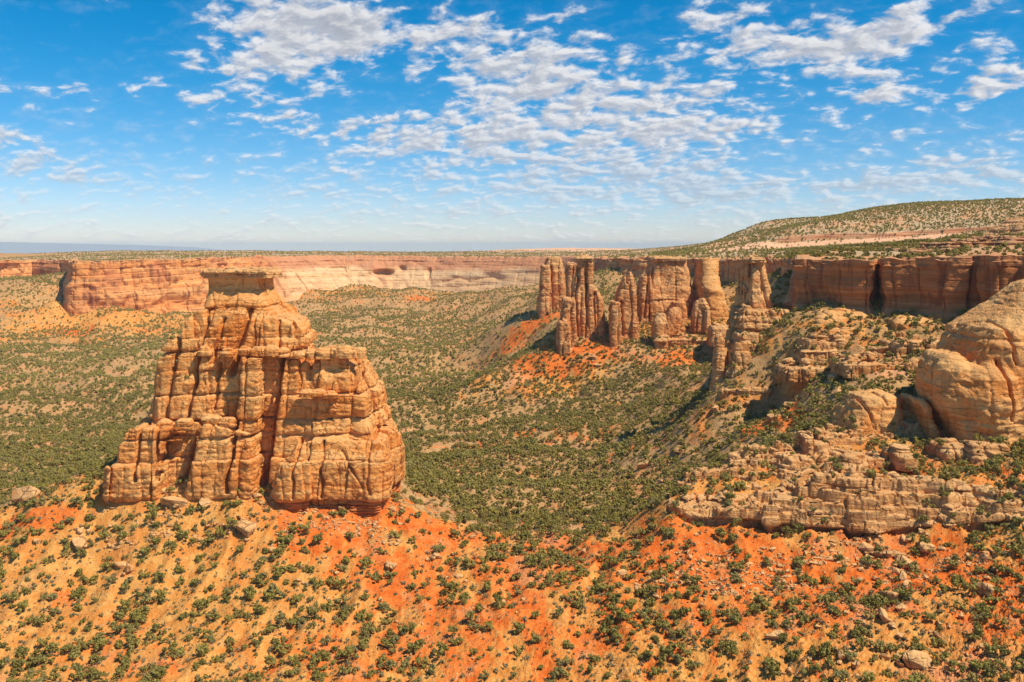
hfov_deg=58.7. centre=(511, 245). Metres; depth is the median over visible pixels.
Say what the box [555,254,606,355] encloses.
rock tower
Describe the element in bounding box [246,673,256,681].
juniper
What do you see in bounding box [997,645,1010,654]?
juniper
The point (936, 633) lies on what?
boulder
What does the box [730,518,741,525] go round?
juniper
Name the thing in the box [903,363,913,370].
boulder
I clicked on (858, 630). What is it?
juniper
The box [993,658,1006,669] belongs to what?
juniper
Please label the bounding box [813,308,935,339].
rock bench
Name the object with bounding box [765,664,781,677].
juniper
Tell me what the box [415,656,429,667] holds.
juniper
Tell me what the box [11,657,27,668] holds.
juniper
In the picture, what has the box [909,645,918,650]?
juniper
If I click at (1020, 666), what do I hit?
juniper
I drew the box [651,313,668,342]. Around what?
rock lump
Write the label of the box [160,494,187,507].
boulder
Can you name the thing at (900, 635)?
boulder
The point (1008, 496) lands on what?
juniper
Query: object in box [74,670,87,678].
juniper
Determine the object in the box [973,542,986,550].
juniper
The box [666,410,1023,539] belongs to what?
rock ledge
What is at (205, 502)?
boulder
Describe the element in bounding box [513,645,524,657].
juniper
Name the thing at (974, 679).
juniper
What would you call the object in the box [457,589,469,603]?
juniper
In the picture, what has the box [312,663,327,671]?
juniper
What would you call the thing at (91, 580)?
juniper
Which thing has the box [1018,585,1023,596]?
juniper
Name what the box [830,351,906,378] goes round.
rock ledge
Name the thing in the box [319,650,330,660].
juniper
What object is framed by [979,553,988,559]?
boulder
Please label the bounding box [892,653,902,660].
juniper
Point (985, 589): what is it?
boulder
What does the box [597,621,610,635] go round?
juniper
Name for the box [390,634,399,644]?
juniper
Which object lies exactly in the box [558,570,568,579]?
juniper
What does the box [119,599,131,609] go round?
juniper
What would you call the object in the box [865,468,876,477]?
juniper
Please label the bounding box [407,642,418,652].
juniper
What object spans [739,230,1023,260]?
plateau scrub
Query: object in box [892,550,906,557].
boulder
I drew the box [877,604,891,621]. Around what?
boulder
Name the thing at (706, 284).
rock tower
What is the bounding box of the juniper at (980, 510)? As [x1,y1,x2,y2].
[975,504,991,515]
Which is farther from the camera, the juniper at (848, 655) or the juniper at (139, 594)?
the juniper at (139, 594)
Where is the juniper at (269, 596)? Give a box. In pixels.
[264,592,275,600]
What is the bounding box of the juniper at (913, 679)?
[906,673,921,681]
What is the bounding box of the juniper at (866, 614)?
[863,609,875,618]
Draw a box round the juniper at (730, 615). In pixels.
[727,607,740,617]
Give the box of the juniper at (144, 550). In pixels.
[139,546,151,555]
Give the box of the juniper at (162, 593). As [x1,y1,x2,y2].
[152,588,167,601]
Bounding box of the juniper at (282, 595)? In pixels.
[277,590,286,598]
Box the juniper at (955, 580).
[949,573,969,589]
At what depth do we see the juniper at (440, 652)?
300.81 m
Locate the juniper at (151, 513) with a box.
[144,508,157,520]
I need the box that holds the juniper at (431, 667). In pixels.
[428,663,435,673]
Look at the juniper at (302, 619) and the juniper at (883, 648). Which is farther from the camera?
the juniper at (302, 619)
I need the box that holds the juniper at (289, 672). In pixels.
[283,669,294,676]
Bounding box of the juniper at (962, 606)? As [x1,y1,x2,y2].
[953,600,967,609]
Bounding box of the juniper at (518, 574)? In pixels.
[511,572,521,579]
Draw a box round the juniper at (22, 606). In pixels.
[16,599,29,611]
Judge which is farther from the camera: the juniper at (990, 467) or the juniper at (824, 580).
the juniper at (990, 467)
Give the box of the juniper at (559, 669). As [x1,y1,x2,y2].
[550,660,564,679]
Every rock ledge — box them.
[653,333,706,348]
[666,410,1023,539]
[711,383,771,399]
[774,357,830,382]
[791,345,838,364]
[797,332,858,349]
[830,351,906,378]
[883,331,939,354]
[887,235,1023,253]
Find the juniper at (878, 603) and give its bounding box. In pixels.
[869,596,883,608]
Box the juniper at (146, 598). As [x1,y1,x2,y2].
[140,593,151,603]
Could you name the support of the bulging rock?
on the ground
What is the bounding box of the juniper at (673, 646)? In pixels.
[666,641,678,649]
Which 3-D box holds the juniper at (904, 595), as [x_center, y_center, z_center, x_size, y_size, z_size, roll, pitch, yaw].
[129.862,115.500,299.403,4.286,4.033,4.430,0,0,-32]
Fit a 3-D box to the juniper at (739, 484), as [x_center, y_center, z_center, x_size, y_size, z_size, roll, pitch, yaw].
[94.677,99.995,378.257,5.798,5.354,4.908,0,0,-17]
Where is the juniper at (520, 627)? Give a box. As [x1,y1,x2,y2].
[513,622,524,631]
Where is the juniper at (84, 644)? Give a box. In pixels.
[79,640,90,649]
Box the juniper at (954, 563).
[946,559,959,568]
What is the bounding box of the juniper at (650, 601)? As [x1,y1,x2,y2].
[643,597,655,606]
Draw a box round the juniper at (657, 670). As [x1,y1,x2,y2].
[649,666,661,675]
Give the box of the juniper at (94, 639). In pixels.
[88,634,103,648]
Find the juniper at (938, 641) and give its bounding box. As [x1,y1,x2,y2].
[930,635,944,646]
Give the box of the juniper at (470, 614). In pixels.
[465,610,477,622]
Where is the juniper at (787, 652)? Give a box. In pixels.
[784,647,794,657]
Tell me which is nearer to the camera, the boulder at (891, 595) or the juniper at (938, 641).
the juniper at (938, 641)
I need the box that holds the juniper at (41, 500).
[32,495,46,504]
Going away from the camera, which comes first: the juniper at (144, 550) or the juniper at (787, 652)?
the juniper at (787, 652)
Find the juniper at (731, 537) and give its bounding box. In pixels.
[728,533,737,541]
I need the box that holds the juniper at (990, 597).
[984,594,1000,603]
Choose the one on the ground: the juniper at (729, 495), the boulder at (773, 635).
the boulder at (773, 635)
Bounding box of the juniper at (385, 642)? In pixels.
[380,637,393,647]
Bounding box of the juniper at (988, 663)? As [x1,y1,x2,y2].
[980,658,995,667]
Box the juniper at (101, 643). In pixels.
[94,637,107,650]
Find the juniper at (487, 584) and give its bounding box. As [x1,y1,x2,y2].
[483,580,490,589]
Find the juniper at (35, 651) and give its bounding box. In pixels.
[33,649,46,657]
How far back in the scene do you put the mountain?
28908.07 m
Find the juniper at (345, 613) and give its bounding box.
[340,609,348,618]
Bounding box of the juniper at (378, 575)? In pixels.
[373,572,381,580]
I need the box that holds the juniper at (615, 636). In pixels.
[611,631,622,641]
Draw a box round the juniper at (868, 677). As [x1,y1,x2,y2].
[860,670,875,681]
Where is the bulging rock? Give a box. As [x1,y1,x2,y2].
[914,279,1023,445]
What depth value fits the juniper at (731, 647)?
282.62 m
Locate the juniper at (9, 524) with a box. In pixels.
[1,520,17,529]
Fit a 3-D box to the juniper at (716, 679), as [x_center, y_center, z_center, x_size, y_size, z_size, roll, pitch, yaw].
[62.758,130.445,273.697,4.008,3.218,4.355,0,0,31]
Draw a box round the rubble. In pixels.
[0,274,1022,681]
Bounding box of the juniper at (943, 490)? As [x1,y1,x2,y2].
[939,485,952,495]
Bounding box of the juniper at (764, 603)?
[760,597,771,609]
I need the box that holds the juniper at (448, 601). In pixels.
[445,594,455,604]
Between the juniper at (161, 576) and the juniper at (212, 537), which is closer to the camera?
the juniper at (161, 576)
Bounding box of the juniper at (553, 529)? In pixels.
[549,524,559,533]
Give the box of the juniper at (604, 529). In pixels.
[600,523,611,536]
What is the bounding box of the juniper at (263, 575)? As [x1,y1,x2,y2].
[254,569,266,582]
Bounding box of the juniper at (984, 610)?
[972,607,988,614]
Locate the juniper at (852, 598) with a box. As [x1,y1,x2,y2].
[844,594,855,604]
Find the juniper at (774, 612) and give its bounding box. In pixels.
[765,607,782,617]
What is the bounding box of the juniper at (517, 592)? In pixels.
[506,587,522,596]
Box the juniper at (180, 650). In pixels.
[173,646,184,653]
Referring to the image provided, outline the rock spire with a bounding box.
[710,332,726,390]
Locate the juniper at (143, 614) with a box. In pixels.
[139,608,148,621]
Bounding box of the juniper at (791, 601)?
[785,596,798,605]
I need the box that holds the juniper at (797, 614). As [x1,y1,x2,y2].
[792,608,803,619]
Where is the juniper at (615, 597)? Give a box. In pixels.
[610,593,621,602]
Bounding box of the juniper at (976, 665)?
[968,657,989,673]
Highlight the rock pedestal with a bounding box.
[709,303,791,390]
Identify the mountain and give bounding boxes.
[0,242,226,253]
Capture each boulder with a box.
[11,485,40,502]
[71,536,87,550]
[77,527,83,533]
[113,561,126,568]
[124,563,133,572]
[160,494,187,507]
[199,497,210,507]
[232,519,256,536]
[252,493,262,497]
[385,561,397,569]
[433,552,440,557]
[455,573,463,578]
[468,534,475,538]
[617,569,626,575]
[637,460,648,468]
[653,592,661,598]
[659,576,665,582]
[674,448,684,452]
[712,405,719,411]
[764,630,782,639]
[767,413,773,420]
[784,402,794,407]
[827,374,840,379]
[832,386,840,393]
[837,650,844,659]
[846,344,865,355]
[851,661,860,668]
[859,541,875,552]
[867,346,877,351]
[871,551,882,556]
[877,345,888,352]
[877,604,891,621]
[878,337,885,344]
[878,591,899,603]
[880,652,891,660]
[881,549,892,557]
[888,622,895,627]
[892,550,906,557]
[892,567,900,574]
[894,554,919,569]
[895,603,906,611]
[895,659,904,666]
[896,632,903,638]
[897,563,911,568]
[899,570,906,579]
[900,534,905,541]
[902,650,931,669]
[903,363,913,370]
[903,579,911,587]
[906,357,918,366]
[920,541,934,552]
[932,630,942,638]
[976,582,994,596]
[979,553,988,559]
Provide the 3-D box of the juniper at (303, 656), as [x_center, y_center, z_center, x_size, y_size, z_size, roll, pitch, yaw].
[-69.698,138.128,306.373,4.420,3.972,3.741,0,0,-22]
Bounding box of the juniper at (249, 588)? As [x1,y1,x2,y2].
[243,585,256,598]
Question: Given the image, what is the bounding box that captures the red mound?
[983,217,1023,234]
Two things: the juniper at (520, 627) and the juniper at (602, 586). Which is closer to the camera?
the juniper at (520, 627)
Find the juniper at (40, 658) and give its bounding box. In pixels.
[32,653,47,665]
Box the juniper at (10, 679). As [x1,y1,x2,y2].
[6,677,20,681]
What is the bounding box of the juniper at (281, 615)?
[274,612,288,628]
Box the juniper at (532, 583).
[525,581,536,586]
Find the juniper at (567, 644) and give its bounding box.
[563,640,574,647]
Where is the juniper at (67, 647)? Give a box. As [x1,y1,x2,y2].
[58,643,73,652]
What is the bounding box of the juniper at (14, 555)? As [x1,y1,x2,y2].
[9,552,19,560]
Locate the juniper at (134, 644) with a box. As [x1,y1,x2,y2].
[129,637,140,649]
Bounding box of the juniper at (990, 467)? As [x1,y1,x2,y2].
[982,464,993,470]
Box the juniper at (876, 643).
[868,639,880,651]
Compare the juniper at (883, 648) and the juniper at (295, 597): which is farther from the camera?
the juniper at (295, 597)
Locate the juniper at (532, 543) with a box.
[529,539,538,546]
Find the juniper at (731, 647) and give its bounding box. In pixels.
[723,642,738,654]
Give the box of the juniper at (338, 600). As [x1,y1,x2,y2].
[334,593,348,605]
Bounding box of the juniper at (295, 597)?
[290,593,303,602]
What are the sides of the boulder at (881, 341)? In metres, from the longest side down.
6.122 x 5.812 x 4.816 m
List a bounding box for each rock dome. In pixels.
[828,388,903,435]
[899,393,939,439]
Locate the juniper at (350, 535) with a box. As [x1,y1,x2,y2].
[345,532,353,540]
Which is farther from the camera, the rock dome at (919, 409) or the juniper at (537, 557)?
the rock dome at (919, 409)
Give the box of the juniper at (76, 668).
[69,664,84,678]
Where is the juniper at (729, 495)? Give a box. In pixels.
[723,491,735,498]
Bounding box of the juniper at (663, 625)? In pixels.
[659,622,672,633]
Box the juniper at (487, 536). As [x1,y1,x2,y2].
[485,533,495,540]
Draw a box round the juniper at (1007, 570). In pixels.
[998,566,1014,575]
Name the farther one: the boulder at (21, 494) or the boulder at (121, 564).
the boulder at (21, 494)
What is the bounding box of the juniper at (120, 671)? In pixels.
[112,665,125,678]
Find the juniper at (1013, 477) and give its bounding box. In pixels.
[1010,475,1020,483]
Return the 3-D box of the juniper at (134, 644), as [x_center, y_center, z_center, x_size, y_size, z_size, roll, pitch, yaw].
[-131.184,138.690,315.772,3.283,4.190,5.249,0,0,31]
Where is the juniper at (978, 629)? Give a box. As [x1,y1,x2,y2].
[972,621,983,636]
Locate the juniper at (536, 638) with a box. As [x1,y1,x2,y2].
[530,630,541,642]
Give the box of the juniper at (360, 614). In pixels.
[354,608,366,621]
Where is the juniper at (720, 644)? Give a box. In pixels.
[717,639,725,647]
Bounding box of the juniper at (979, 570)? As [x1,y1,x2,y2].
[974,566,989,575]
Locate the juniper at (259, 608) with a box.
[253,604,265,614]
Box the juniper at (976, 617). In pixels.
[971,614,984,621]
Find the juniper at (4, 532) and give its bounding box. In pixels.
[0,528,12,537]
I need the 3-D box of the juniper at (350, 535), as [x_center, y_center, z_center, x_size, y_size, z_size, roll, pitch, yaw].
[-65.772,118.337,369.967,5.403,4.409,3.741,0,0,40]
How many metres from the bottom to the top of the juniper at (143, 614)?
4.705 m
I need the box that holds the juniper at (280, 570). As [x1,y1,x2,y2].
[273,562,287,575]
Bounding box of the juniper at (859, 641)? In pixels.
[854,636,866,650]
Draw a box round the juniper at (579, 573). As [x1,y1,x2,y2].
[574,569,585,577]
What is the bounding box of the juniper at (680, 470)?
[676,466,685,478]
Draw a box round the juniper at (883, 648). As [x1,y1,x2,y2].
[878,639,892,652]
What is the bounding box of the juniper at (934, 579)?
[930,575,941,583]
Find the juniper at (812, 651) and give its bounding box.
[808,644,817,657]
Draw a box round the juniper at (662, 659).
[658,655,665,665]
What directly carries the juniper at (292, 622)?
on the ground
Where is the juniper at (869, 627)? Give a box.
[863,624,872,636]
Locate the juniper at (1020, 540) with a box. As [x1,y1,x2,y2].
[1015,535,1023,544]
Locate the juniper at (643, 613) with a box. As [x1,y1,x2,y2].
[636,606,647,618]
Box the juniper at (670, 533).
[665,528,674,537]
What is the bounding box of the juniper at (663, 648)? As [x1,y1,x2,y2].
[658,645,673,656]
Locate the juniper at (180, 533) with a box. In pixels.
[175,528,189,539]
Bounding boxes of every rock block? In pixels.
[794,430,813,453]
[832,451,868,468]
[880,443,917,471]
[926,438,965,462]
[962,440,1010,463]
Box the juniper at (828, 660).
[823,657,835,666]
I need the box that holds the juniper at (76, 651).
[68,645,80,658]
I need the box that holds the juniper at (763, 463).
[758,457,770,468]
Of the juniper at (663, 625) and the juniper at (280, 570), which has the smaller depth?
the juniper at (663, 625)
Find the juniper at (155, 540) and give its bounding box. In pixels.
[151,536,160,544]
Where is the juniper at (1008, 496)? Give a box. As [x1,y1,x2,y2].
[1002,492,1014,500]
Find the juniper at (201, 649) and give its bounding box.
[195,642,209,656]
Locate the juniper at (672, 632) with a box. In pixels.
[667,629,676,637]
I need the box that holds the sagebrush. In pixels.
[0,345,1023,681]
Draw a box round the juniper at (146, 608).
[140,605,149,611]
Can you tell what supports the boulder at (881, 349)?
on the ground
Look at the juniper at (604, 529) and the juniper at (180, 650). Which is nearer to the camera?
the juniper at (180, 650)
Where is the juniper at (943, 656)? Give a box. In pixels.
[939,652,948,661]
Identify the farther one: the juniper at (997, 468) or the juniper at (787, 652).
the juniper at (997, 468)
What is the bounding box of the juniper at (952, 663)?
[948,659,966,673]
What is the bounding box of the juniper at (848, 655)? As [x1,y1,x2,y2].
[841,648,858,661]
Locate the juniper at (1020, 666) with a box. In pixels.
[1011,658,1023,671]
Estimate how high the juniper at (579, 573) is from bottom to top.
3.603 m
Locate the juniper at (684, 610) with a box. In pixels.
[678,606,692,615]
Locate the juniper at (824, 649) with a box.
[817,641,831,656]
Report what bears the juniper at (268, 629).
on the ground
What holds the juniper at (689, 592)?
on the ground
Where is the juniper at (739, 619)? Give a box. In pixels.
[733,615,742,624]
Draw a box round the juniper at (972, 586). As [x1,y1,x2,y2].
[962,580,977,595]
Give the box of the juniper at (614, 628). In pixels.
[609,625,618,632]
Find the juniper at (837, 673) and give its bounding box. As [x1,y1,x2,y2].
[832,667,849,681]
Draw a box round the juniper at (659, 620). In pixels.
[653,617,668,625]
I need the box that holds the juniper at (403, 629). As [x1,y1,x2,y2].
[397,624,409,632]
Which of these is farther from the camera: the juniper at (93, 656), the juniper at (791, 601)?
the juniper at (93, 656)
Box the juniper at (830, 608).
[824,605,835,612]
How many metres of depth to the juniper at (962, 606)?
291.15 m
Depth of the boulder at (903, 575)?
317.38 m
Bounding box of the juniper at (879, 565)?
[873,558,882,568]
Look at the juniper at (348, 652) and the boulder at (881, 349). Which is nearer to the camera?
the juniper at (348, 652)
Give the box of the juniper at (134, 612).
[127,607,140,620]
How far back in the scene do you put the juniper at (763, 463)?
394.94 m
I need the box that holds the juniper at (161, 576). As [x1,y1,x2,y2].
[152,569,165,580]
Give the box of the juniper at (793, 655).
[789,649,798,660]
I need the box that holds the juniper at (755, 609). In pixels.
[745,603,760,615]
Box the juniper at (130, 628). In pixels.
[127,624,136,635]
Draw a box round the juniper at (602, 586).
[596,583,606,590]
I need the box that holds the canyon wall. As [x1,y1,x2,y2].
[0,252,1023,321]
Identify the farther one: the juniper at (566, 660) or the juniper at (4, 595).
the juniper at (4, 595)
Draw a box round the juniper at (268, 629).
[262,625,276,633]
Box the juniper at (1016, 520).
[1011,516,1023,524]
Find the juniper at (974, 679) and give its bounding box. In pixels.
[966,671,982,681]
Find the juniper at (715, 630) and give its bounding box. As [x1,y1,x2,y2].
[710,624,723,634]
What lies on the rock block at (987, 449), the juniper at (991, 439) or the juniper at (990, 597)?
the juniper at (991, 439)
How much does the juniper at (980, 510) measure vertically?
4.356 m
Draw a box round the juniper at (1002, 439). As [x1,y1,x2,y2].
[997,436,1008,441]
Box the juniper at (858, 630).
[849,620,867,637]
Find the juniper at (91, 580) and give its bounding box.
[83,575,96,583]
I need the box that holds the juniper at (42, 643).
[37,636,50,646]
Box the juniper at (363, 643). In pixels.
[357,634,369,649]
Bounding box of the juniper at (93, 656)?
[88,653,98,664]
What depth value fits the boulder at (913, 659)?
265.50 m
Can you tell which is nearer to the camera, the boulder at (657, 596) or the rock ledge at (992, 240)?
the boulder at (657, 596)
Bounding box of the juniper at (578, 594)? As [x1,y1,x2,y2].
[571,591,587,600]
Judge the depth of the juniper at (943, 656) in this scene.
264.12 m
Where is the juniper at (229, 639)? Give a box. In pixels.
[225,636,236,645]
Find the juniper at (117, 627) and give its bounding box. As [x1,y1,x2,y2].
[110,620,127,632]
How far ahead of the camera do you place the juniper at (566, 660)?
289.13 m
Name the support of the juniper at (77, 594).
on the ground
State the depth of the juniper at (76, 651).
313.98 m
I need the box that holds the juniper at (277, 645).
[271,637,283,649]
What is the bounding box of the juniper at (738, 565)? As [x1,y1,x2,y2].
[734,559,744,571]
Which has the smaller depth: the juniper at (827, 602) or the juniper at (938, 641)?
the juniper at (938, 641)
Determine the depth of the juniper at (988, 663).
257.81 m
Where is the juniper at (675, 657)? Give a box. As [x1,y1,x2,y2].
[670,652,681,664]
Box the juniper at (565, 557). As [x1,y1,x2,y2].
[557,552,571,565]
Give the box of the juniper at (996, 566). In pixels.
[992,558,1006,570]
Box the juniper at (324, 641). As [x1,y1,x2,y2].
[319,637,332,645]
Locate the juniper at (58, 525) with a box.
[52,520,64,528]
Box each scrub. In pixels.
[0,197,1023,260]
[0,267,737,393]
[0,268,969,522]
[0,335,1023,681]
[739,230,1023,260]
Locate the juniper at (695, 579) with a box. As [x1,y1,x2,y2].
[683,574,702,583]
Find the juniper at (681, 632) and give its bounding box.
[676,629,686,635]
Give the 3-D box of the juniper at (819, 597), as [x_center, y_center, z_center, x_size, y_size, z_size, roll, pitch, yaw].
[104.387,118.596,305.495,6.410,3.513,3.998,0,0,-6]
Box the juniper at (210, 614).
[205,608,219,619]
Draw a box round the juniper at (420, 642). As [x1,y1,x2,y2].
[414,639,424,648]
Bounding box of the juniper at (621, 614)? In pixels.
[616,607,628,619]
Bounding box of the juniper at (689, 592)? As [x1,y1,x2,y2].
[675,586,693,597]
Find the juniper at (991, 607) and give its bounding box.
[982,605,996,609]
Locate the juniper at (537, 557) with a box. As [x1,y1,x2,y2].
[531,552,544,564]
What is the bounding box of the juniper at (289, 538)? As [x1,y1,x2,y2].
[281,533,293,542]
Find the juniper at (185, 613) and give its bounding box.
[177,611,188,619]
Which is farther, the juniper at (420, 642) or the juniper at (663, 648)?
the juniper at (420, 642)
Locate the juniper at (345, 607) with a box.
[340,604,349,611]
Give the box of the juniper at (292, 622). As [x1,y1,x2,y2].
[285,614,297,627]
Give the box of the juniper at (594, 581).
[591,579,600,585]
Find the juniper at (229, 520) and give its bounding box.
[225,517,237,528]
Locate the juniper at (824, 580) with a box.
[820,575,832,584]
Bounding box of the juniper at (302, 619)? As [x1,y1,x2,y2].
[297,615,306,625]
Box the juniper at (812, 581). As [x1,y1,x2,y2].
[807,577,818,585]
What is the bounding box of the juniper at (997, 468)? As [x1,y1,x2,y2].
[993,464,1002,473]
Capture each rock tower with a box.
[536,256,565,318]
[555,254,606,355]
[564,262,576,296]
[608,272,639,347]
[636,255,697,323]
[692,257,728,319]
[734,253,772,308]
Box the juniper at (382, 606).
[377,601,387,610]
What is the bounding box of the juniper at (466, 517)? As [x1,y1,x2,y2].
[461,513,470,523]
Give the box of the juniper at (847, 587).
[842,581,854,595]
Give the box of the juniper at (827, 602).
[823,594,836,605]
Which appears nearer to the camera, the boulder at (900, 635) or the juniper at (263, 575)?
the boulder at (900, 635)
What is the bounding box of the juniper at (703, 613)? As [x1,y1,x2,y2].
[698,608,712,619]
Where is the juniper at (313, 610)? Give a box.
[305,602,318,618]
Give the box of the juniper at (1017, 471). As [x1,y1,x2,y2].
[1012,466,1023,474]
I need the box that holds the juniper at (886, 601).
[873,593,890,606]
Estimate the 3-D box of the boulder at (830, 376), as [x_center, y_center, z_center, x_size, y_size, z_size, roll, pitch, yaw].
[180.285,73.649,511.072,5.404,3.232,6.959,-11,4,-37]
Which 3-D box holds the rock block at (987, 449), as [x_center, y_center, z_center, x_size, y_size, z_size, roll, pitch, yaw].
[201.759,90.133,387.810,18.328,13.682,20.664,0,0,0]
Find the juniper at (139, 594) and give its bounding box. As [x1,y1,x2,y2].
[131,591,146,596]
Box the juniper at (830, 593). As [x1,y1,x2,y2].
[827,590,840,599]
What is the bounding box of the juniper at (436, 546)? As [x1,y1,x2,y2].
[433,543,441,551]
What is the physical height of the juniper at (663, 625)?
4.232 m
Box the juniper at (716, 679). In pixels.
[714,674,728,681]
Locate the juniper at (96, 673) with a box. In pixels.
[91,668,105,678]
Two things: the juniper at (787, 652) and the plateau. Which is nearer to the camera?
the juniper at (787, 652)
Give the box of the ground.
[0,253,1023,681]
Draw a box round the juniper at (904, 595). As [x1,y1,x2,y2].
[898,590,912,600]
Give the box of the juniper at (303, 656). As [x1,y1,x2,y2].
[298,648,309,659]
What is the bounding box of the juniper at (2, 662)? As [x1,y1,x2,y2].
[0,658,5,669]
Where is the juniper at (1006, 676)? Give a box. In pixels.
[1000,672,1011,681]
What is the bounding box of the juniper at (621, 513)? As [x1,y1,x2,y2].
[618,508,628,517]
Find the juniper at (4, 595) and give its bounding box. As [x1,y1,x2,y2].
[0,590,15,600]
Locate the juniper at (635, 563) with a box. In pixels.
[629,560,640,569]
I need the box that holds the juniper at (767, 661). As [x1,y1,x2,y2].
[762,656,775,665]
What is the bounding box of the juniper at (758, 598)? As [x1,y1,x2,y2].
[753,593,762,601]
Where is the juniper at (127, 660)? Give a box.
[119,658,130,666]
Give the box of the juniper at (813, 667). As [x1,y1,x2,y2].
[800,659,819,673]
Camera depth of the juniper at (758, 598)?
310.48 m
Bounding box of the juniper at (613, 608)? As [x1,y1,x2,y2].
[611,605,625,614]
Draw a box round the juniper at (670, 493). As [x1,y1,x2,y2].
[666,491,677,496]
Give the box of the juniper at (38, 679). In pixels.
[28,676,45,681]
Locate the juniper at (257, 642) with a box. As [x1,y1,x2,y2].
[251,636,263,648]
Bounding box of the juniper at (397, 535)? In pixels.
[388,529,402,537]
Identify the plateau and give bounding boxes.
[1,199,1023,260]
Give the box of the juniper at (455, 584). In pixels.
[449,579,460,590]
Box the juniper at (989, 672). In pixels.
[983,663,996,677]
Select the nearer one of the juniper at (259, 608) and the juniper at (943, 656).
the juniper at (943, 656)
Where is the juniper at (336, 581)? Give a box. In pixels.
[327,576,339,587]
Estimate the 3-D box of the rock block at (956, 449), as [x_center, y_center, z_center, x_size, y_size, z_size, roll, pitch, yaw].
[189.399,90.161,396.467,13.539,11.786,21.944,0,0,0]
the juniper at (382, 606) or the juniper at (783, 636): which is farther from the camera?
the juniper at (382, 606)
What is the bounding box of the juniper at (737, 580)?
[733,577,743,583]
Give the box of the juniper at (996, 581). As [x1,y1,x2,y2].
[989,576,1004,587]
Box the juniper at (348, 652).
[342,647,356,661]
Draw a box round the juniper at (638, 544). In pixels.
[634,539,642,550]
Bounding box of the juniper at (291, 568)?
[287,564,297,571]
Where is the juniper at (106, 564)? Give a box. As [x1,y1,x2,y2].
[99,560,113,570]
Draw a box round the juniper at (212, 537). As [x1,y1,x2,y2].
[207,532,215,541]
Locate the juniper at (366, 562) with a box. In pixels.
[358,556,372,569]
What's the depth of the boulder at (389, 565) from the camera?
354.25 m
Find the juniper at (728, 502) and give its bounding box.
[722,499,732,506]
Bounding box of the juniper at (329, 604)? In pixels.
[320,599,332,610]
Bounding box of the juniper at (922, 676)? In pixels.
[913,671,925,681]
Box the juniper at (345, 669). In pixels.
[338,664,352,673]
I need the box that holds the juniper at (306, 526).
[297,521,310,533]
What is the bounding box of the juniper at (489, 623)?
[484,620,493,630]
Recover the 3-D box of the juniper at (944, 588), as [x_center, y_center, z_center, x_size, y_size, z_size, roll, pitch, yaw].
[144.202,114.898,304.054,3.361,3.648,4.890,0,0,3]
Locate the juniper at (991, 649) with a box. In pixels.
[982,642,996,653]
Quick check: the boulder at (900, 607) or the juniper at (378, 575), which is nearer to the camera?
the boulder at (900, 607)
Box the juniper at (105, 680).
[96,678,107,681]
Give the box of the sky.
[0,0,1023,251]
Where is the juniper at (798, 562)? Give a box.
[791,554,805,567]
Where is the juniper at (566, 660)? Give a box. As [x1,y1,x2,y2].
[559,655,574,665]
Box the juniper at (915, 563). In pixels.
[908,561,918,569]
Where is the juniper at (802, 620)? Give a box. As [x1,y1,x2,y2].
[799,615,810,624]
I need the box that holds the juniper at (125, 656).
[117,650,131,662]
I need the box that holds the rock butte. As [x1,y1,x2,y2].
[102,267,405,518]
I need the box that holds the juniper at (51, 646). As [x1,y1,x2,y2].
[44,642,59,656]
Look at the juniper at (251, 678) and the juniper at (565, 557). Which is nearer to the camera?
the juniper at (251, 678)
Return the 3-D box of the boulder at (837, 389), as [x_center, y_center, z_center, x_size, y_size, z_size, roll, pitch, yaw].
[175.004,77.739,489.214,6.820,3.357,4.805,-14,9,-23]
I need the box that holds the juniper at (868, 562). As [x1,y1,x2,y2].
[859,558,877,566]
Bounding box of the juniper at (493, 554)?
[486,549,497,559]
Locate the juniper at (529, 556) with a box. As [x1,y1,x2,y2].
[523,552,533,561]
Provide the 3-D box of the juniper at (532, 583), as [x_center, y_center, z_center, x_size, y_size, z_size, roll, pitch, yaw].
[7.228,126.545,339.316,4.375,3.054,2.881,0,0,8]
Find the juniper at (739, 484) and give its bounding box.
[734,479,746,490]
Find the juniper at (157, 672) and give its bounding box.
[148,664,167,678]
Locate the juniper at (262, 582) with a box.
[258,577,269,586]
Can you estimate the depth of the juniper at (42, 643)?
320.08 m
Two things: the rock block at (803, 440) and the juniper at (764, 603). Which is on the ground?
the juniper at (764, 603)
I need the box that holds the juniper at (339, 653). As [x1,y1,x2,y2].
[335,649,343,658]
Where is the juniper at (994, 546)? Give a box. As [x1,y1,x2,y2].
[990,545,1002,549]
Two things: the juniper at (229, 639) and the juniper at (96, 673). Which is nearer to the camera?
the juniper at (96, 673)
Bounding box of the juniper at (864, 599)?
[855,595,870,604]
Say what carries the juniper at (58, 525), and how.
on the ground
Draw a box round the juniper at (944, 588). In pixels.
[938,584,948,592]
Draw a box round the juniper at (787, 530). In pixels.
[781,526,793,536]
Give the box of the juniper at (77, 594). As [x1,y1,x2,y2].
[70,590,81,599]
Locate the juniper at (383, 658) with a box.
[378,654,386,662]
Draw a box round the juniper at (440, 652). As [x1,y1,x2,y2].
[432,641,449,657]
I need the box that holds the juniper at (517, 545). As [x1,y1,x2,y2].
[512,539,524,550]
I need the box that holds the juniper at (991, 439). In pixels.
[987,436,999,443]
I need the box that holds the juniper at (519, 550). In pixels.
[512,546,522,555]
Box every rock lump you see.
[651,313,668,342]
[666,307,685,334]
[690,298,710,332]
[706,322,728,346]
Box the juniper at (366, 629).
[359,625,377,636]
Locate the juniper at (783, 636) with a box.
[778,632,787,641]
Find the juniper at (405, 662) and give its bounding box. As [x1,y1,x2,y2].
[400,656,411,667]
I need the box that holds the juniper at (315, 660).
[308,656,321,665]
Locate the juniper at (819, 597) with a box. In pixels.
[815,593,831,600]

